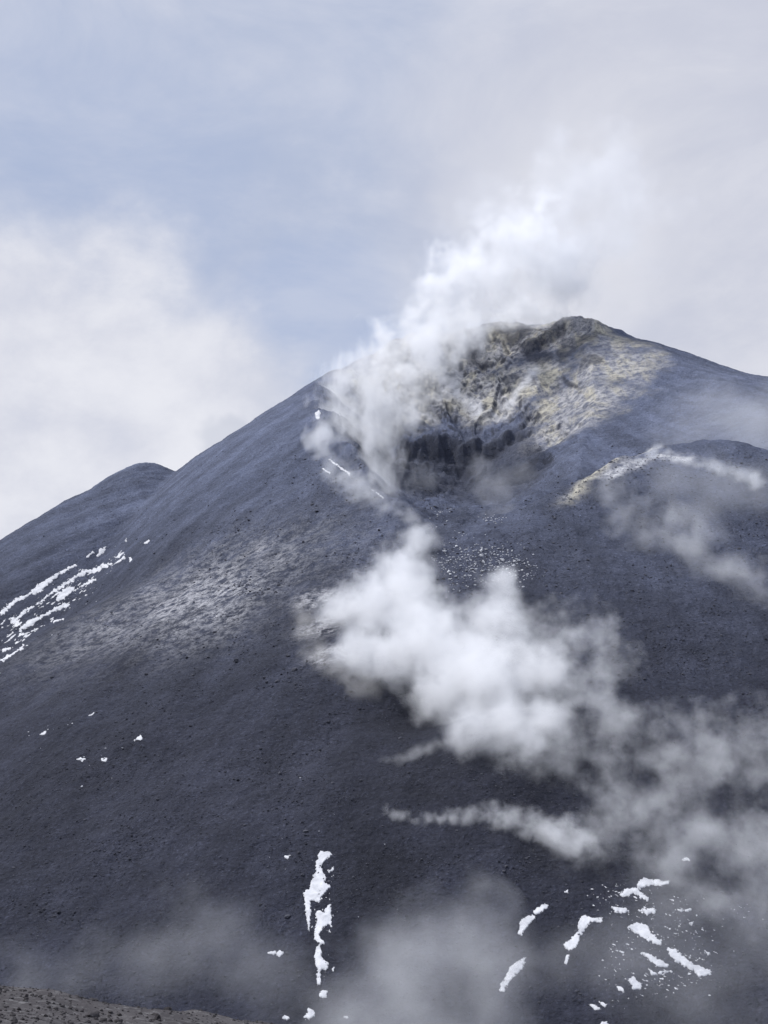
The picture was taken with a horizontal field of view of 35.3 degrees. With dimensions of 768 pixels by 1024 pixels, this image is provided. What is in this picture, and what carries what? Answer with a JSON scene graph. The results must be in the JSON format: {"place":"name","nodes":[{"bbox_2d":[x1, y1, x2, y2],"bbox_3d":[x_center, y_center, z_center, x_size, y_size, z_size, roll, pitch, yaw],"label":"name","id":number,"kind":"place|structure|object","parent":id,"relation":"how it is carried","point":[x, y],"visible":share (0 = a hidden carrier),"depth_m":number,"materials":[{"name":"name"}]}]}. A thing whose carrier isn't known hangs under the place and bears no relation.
{"place":"outdoors","nodes":[
{"label":"outdoors","id":0,"kind":"place"},
{"bbox_2d":[0,985,273,1023],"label":"hill","id":1,"kind":"structure","parent":0,"point":[84,1004],"depth_m":35.52,"materials":[{"name":"grey gravel"}]},
{"bbox_2d":[87,1010,98,1017],"bbox_3d":[-7.955,13.786,33.020,0.323,0.285,0.325,1,-7,-5],"label":"lava rock","id":2,"kind":"object","parent":1,"relation":"on","point":[93,1013],"visible":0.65,"depth_m":32.93,"materials":[{"name":"grey stone"}]},
{"bbox_2d":[154,1013,160,1019],"bbox_3d":[-6.677,14.898,35.517,0.184,0.253,0.179,26,-4,-36],"label":"lava rock","id":3,"kind":"object","parent":1,"relation":"on","point":[157,1016],"visible":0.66,"depth_m":35.48,"materials":[{"name":"grey stone"}]},
{"bbox_2d":[0,316,767,1023],"bbox_3d":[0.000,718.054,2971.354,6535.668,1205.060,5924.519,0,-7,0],"label":"mountain","id":4,"kind":"structure","parent":0,"point":[568,398],"depth_m":391.95,"materials":[{"name":"grey stone"}]},
{"bbox_2d":[0,644,27,661],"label":"snow patch","id":5,"kind":"object","parent":4,"relation":"on","point":[8,655],"visible":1,"depth_m":542.98,"materials":[{"name":"white snow"}]},
{"bbox_2d":[0,564,76,615],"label":"snow patch","id":6,"kind":"object","parent":4,"relation":"on","point":[39,588],"visible":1,"depth_m":665.24,"materials":[{"name":"white snow"}]},
{"bbox_2d":[23,618,63,637],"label":"snow patch","id":7,"kind":"object","parent":4,"relation":"on","point":[26,633],"visible":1,"depth_m":618.98,"materials":[{"name":"white snow"}]},
{"bbox_2d":[19,602,69,631],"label":"snow patch","id":8,"kind":"object","parent":4,"relation":"on","point":[30,622],"visible":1,"depth_m":634.87,"materials":[{"name":"white snow"}]},
{"bbox_2d":[2,550,124,648],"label":"snow","id":9,"kind":"structure","parent":4,"relation":"on","point":[15,622],"depth_m":634.91,"materials":[{"name":"white snow"}]},
{"bbox_2d":[16,563,112,619],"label":"snow patch","id":10,"kind":"object","parent":4,"relation":"on","point":[93,571],"visible":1,"depth_m":669.51,"materials":[{"name":"white snow"}]},
{"bbox_2d":[56,586,74,600],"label":"snow patch","id":11,"kind":"object","parent":4,"relation":"on","point":[64,593],"visible":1,"depth_m":657.32,"materials":[{"name":"white snow"}]},
{"bbox_2d":[77,579,95,588],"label":"snow patch","id":12,"kind":"object","parent":4,"relation":"on","point":[89,582],"visible":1,"depth_m":661.66,"materials":[{"name":"white snow"}]},
{"bbox_2d":[96,546,105,556],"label":"snow patch","id":13,"kind":"object","parent":4,"relation":"on","point":[101,550],"visible":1,"depth_m":700.43,"materials":[{"name":"white snow"}]},
{"bbox_2d":[268,950,283,956],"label":"snow patch","id":14,"kind":"object","parent":4,"relation":"on","point":[279,953],"visible":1,"depth_m":278.13,"materials":[{"name":"white snow"}]},
{"bbox_2d":[304,1008,314,1019],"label":"snow patch","id":15,"kind":"object","parent":4,"relation":"on","point":[310,1014],"visible":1,"depth_m":258.47,"materials":[{"name":"white snow"}]},
{"bbox_2d":[303,851,331,985],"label":"snow patch","id":16,"kind":"object","parent":4,"relation":"on","point":[318,888],"visible":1,"depth_m":290.43,"materials":[{"name":"white snow"}]},
{"bbox_2d":[315,410,320,419],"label":"snow patch","id":17,"kind":"object","parent":4,"relation":"on","point":[317,414],"visible":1,"depth_m":719.80,"materials":[{"name":"white snow"}]},
{"bbox_2d":[319,990,327,997],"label":"snow patch","id":18,"kind":"object","parent":4,"relation":"on","point":[323,994],"visible":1,"depth_m":263.65,"materials":[{"name":"white snow"}]},
{"bbox_2d":[328,459,349,475],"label":"snow patch","id":19,"kind":"object","parent":4,"relation":"on","point":[347,472],"visible":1,"depth_m":616.24,"materials":[{"name":"white snow"}]},
{"bbox_2d":[3,546,762,995],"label":"snow","id":20,"kind":"structure","parent":4,"relation":"on","point":[315,914],"depth_m":285.73,"materials":[{"name":"white snow"}]},
{"bbox_2d":[0,445,767,1004],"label":"rubble","id":21,"kind":"object","parent":4,"relation":"on","point":[412,771],"visible":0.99,"depth_m":344.18,"materials":[{"name":"grey stone"}]},
{"bbox_2d":[431,526,537,597],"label":"snow","id":22,"kind":"structure","parent":4,"relation":"on","point":[483,561],"depth_m":474.14,"materials":[{"name":"white snow"}]},
{"bbox_2d":[499,957,525,991],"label":"snow patch","id":23,"kind":"object","parent":4,"relation":"on","point":[517,967],"visible":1,"depth_m":262.64,"materials":[{"name":"white snow"}]},
{"bbox_2d":[518,914,535,935],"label":"snow patch","id":24,"kind":"object","parent":4,"relation":"on","point":[525,922],"visible":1,"depth_m":277.76,"materials":[{"name":"white snow"}]},
{"bbox_2d":[533,903,548,914],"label":"snow patch","id":25,"kind":"object","parent":4,"relation":"on","point":[538,910],"visible":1,"depth_m":281.52,"materials":[{"name":"white snow"}]},
{"bbox_2d":[564,955,569,964],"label":"snow patch","id":26,"kind":"object","parent":4,"relation":"on","point":[566,959],"visible":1,"depth_m":265.74,"materials":[{"name":"white snow"}]},
{"bbox_2d":[564,915,602,950],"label":"snow patch","id":27,"kind":"object","parent":4,"relation":"on","point":[583,924],"visible":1,"depth_m":273.53,"materials":[{"name":"white snow"}]},
{"bbox_2d":[590,1004,599,1009],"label":"snow patch","id":28,"kind":"object","parent":4,"relation":"on","point":[594,1007],"visible":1,"depth_m":250.18,"materials":[{"name":"white snow"}]},
{"bbox_2d":[611,906,627,913],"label":"snow patch","id":29,"kind":"object","parent":4,"relation":"on","point":[621,910],"visible":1,"depth_m":277.57,"materials":[{"name":"white snow"}]},
{"bbox_2d":[629,976,641,989],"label":"snow patch","id":30,"kind":"object","parent":4,"relation":"on","point":[634,982],"visible":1,"depth_m":254.79,"materials":[{"name":"white snow"}]},
{"bbox_2d":[620,877,668,901],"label":"snow patch","id":31,"kind":"object","parent":4,"relation":"on","point":[643,882],"visible":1,"depth_m":286.41,"materials":[{"name":"white snow"}]},
{"bbox_2d":[627,922,661,944],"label":"snow patch","id":32,"kind":"object","parent":4,"relation":"on","point":[643,930],"visible":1,"depth_m":270.24,"materials":[{"name":"white snow"}]},
{"bbox_2d":[638,908,655,915],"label":"snow patch","id":33,"kind":"object","parent":4,"relation":"on","point":[649,911],"visible":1,"depth_m":276.67,"materials":[{"name":"white snow"}]},
{"bbox_2d":[587,884,716,1008],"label":"snow","id":34,"kind":"structure","parent":4,"relation":"on","point":[660,939],"depth_m":265.52,"materials":[{"name":"white snow"}]},
{"bbox_2d":[640,952,668,966],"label":"snow patch","id":35,"kind":"object","parent":4,"relation":"on","point":[656,961],"visible":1,"depth_m":261.56,"materials":[{"name":"white snow"}]},
{"bbox_2d":[648,968,671,974],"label":"snow patch","id":36,"kind":"object","parent":4,"relation":"on","point":[655,973],"visible":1,"depth_m":258.39,"materials":[{"name":"white snow"}]},
{"bbox_2d":[675,908,691,911],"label":"snow patch","id":37,"kind":"object","parent":4,"relation":"on","point":[686,910],"visible":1,"depth_m":277.38,"materials":[{"name":"white snow"}]},
{"bbox_2d":[667,947,711,976],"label":"snow patch","id":38,"kind":"object","parent":4,"relation":"on","point":[685,962],"visible":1,"depth_m":261.27,"materials":[{"name":"white snow"}]},
{"bbox_2d":[0,0,767,539],"label":"sky","id":39,"kind":"structure","parent":0,"point":[211,211],"materials":[{"name":"white"}]}
]}

